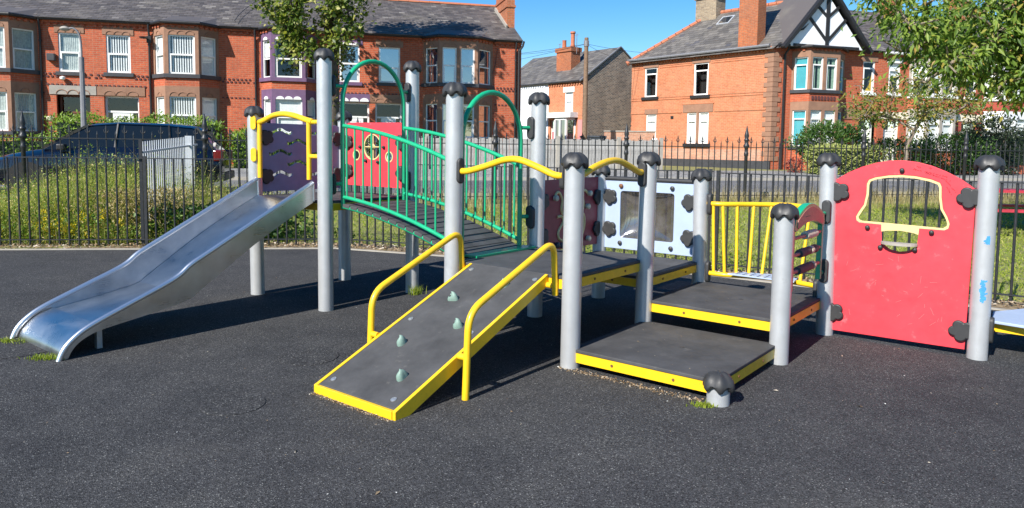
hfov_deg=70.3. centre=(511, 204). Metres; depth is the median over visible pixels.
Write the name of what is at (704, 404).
grass tuft
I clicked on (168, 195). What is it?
dead stalks
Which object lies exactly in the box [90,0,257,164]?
terraced house
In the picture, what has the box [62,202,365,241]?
bramble patch
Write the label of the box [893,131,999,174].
shrub
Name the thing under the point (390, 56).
window
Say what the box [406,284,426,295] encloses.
grass tuft
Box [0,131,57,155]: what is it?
hedge
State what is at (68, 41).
window
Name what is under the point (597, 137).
car
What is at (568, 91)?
window
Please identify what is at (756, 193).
kerb
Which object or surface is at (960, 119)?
terraced house
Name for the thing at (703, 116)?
window
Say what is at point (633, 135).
yard wall
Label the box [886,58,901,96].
window
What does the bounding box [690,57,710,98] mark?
window
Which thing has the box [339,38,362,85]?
window
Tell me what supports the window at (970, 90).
in the terraced house at (960, 119)
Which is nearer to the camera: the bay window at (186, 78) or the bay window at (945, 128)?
the bay window at (186, 78)
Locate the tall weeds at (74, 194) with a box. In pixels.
[0,143,293,244]
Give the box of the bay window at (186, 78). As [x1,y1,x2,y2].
[149,15,220,141]
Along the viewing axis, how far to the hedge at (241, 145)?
24.82 m
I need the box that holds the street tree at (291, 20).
[246,0,381,125]
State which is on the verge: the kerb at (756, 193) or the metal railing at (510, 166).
the metal railing at (510, 166)
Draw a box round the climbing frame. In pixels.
[10,48,1023,420]
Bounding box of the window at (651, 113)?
[644,109,657,139]
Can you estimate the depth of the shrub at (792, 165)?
28.29 m
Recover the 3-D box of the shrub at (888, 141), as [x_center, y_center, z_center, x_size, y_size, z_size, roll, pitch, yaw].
[14.926,-1.868,28.391,3.872,1.656,2.067,1,5,0]
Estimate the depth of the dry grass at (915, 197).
16.70 m
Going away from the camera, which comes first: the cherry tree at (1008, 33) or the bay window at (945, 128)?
the cherry tree at (1008, 33)
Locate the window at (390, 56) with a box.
[376,39,402,86]
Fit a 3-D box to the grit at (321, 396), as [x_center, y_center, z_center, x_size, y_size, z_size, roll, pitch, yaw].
[-0.903,1.117,4.021,0.682,0.014,0.068,4,6,38]
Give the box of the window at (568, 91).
[563,87,574,111]
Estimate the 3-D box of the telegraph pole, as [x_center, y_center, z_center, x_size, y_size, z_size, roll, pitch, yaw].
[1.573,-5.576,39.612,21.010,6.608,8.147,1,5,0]
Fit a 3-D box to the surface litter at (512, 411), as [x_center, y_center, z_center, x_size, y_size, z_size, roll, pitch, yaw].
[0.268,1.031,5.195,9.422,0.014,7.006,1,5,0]
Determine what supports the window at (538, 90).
in the side street house at (537, 74)
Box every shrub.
[783,118,870,163]
[783,157,804,172]
[866,136,942,168]
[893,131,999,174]
[947,110,1023,174]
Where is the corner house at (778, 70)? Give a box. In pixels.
[626,0,885,170]
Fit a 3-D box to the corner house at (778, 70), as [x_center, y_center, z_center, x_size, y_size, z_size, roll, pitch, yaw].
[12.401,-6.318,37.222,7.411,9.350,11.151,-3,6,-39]
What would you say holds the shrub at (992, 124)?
on the ground at (379, 233)
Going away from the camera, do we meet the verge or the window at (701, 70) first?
the verge
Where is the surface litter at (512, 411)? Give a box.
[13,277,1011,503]
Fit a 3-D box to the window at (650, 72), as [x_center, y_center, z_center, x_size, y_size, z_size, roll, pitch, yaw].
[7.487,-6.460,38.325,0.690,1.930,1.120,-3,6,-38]
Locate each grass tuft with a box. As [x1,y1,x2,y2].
[0,336,25,343]
[17,352,64,360]
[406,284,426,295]
[686,399,717,407]
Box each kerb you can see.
[0,248,1010,310]
[1,191,1023,199]
[231,177,1023,180]
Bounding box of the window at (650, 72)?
[641,62,658,99]
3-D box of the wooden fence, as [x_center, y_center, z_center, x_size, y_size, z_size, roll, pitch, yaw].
[1.133,-1.844,27.367,9.901,1.460,0.170,0,5,-14]
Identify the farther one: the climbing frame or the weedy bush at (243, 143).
the weedy bush at (243, 143)
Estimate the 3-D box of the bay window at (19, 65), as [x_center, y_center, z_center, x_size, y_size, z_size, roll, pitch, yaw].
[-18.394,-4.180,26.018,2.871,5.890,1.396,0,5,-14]
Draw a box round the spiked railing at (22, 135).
[0,110,1023,203]
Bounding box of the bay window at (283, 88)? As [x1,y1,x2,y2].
[257,21,316,134]
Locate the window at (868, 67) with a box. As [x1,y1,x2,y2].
[860,56,877,95]
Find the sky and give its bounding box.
[424,0,1003,152]
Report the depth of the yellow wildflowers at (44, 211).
10.09 m
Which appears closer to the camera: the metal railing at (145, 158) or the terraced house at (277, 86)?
the metal railing at (145, 158)
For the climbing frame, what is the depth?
5.46 m
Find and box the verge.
[46,243,1023,309]
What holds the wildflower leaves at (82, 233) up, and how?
on the ground at (379, 233)
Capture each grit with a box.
[309,392,391,421]
[557,366,703,401]
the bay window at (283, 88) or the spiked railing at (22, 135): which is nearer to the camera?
the spiked railing at (22, 135)
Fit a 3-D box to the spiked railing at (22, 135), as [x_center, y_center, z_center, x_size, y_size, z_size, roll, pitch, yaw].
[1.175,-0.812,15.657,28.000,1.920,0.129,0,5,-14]
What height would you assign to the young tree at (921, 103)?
4.707 m
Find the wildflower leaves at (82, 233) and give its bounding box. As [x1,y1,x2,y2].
[1,209,190,243]
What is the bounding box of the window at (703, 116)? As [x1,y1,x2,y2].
[698,112,708,143]
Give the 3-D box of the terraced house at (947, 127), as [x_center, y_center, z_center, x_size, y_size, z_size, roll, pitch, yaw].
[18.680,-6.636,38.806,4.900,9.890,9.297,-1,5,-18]
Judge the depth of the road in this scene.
20.91 m
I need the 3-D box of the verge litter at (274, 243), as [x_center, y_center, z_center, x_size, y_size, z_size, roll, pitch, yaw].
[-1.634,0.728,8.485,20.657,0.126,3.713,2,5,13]
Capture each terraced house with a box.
[0,0,109,140]
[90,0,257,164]
[251,0,374,157]
[367,0,524,165]
[849,0,957,163]
[874,0,1023,135]
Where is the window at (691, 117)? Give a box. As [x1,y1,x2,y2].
[687,112,695,142]
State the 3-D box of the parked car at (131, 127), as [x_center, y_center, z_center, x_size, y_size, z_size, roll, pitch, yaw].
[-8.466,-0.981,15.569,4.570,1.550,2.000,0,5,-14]
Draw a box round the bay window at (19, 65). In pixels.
[0,7,40,140]
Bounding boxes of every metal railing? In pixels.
[0,156,337,245]
[138,136,197,245]
[351,164,714,260]
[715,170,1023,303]
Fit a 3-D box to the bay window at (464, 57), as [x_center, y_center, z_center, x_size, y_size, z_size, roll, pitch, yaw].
[-2.201,-4.301,30.131,3.289,5.890,1.397,0,5,-14]
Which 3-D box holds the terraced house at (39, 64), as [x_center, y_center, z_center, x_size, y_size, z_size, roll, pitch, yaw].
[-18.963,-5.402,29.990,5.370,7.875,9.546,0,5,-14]
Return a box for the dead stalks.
[55,183,229,238]
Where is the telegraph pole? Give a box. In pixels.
[523,37,641,139]
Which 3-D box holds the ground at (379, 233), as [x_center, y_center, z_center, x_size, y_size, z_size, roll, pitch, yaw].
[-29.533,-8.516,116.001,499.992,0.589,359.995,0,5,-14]
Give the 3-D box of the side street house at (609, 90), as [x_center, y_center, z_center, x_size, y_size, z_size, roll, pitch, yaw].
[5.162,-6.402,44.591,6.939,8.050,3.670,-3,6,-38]
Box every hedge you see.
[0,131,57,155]
[43,107,228,149]
[223,128,377,167]
[802,141,888,174]
[951,128,1023,165]
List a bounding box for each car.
[0,122,234,193]
[580,136,606,140]
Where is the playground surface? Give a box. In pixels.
[0,249,1023,507]
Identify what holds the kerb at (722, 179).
on the ground at (379, 233)
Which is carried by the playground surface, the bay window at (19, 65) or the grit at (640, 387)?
the grit at (640, 387)
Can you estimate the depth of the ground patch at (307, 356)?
4.93 m
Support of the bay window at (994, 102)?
in the terraced house at (960, 119)
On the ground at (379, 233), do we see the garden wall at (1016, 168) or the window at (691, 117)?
the garden wall at (1016, 168)
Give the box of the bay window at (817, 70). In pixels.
[787,44,849,170]
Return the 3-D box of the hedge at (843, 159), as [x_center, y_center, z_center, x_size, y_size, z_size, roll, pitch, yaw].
[12.650,-1.710,27.528,3.424,1.311,1.450,0,5,-14]
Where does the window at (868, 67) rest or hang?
in the corner house at (778, 70)
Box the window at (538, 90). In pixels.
[537,89,546,93]
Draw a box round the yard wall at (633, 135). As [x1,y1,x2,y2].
[604,130,655,154]
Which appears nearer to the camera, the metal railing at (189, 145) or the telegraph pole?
the metal railing at (189, 145)
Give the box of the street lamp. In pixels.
[59,26,86,126]
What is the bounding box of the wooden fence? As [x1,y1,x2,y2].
[419,134,662,169]
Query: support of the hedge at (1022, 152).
on the ground at (379, 233)
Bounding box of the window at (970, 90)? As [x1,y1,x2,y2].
[964,64,976,99]
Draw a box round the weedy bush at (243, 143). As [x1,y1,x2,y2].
[224,124,271,165]
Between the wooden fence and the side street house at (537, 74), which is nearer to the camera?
the wooden fence
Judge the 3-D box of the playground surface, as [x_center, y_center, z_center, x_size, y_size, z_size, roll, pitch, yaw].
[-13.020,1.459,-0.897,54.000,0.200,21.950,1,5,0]
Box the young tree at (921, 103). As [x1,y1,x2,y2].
[832,64,1020,160]
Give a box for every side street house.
[520,52,598,156]
[546,31,631,161]
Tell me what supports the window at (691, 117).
in the corner house at (778, 70)
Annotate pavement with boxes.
[231,168,1023,177]
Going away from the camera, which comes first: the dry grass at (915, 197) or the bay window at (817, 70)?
the dry grass at (915, 197)
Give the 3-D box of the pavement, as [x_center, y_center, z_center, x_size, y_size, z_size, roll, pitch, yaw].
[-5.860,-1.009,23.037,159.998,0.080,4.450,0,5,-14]
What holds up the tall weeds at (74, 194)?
on the ground at (379, 233)
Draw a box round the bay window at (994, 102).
[983,63,1023,135]
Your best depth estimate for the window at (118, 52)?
27.13 m
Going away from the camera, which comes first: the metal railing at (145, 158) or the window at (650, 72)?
the metal railing at (145, 158)
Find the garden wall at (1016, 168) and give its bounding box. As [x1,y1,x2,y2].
[908,150,1023,173]
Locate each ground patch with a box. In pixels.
[0,337,46,358]
[200,393,265,415]
[278,348,338,365]
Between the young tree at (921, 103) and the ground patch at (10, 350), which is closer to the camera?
the ground patch at (10, 350)
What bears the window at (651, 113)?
in the corner house at (778, 70)
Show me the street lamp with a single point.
(82, 90)
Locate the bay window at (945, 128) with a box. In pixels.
[906,54,957,163]
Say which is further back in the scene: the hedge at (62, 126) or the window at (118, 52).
the window at (118, 52)
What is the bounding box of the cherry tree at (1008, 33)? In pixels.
[841,0,1023,122]
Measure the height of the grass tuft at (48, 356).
0.035 m
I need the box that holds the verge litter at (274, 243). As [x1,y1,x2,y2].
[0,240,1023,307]
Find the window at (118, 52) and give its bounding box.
[102,26,133,76]
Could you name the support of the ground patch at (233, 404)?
on the playground surface
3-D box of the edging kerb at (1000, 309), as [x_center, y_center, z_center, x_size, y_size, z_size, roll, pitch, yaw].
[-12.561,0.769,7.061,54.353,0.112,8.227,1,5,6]
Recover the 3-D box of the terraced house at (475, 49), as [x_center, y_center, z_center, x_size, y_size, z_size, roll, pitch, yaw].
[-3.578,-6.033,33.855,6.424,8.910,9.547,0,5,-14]
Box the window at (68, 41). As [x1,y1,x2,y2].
[54,24,83,75]
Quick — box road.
[0,180,1023,193]
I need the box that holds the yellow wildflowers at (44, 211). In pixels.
[0,209,123,240]
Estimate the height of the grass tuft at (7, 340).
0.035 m
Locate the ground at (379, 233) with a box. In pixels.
[0,155,1023,301]
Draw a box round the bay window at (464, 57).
[421,29,494,159]
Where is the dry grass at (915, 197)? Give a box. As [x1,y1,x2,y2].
[315,182,1023,216]
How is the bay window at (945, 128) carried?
in the terraced house at (947, 127)
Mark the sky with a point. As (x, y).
(636, 26)
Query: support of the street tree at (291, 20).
on the ground at (379, 233)

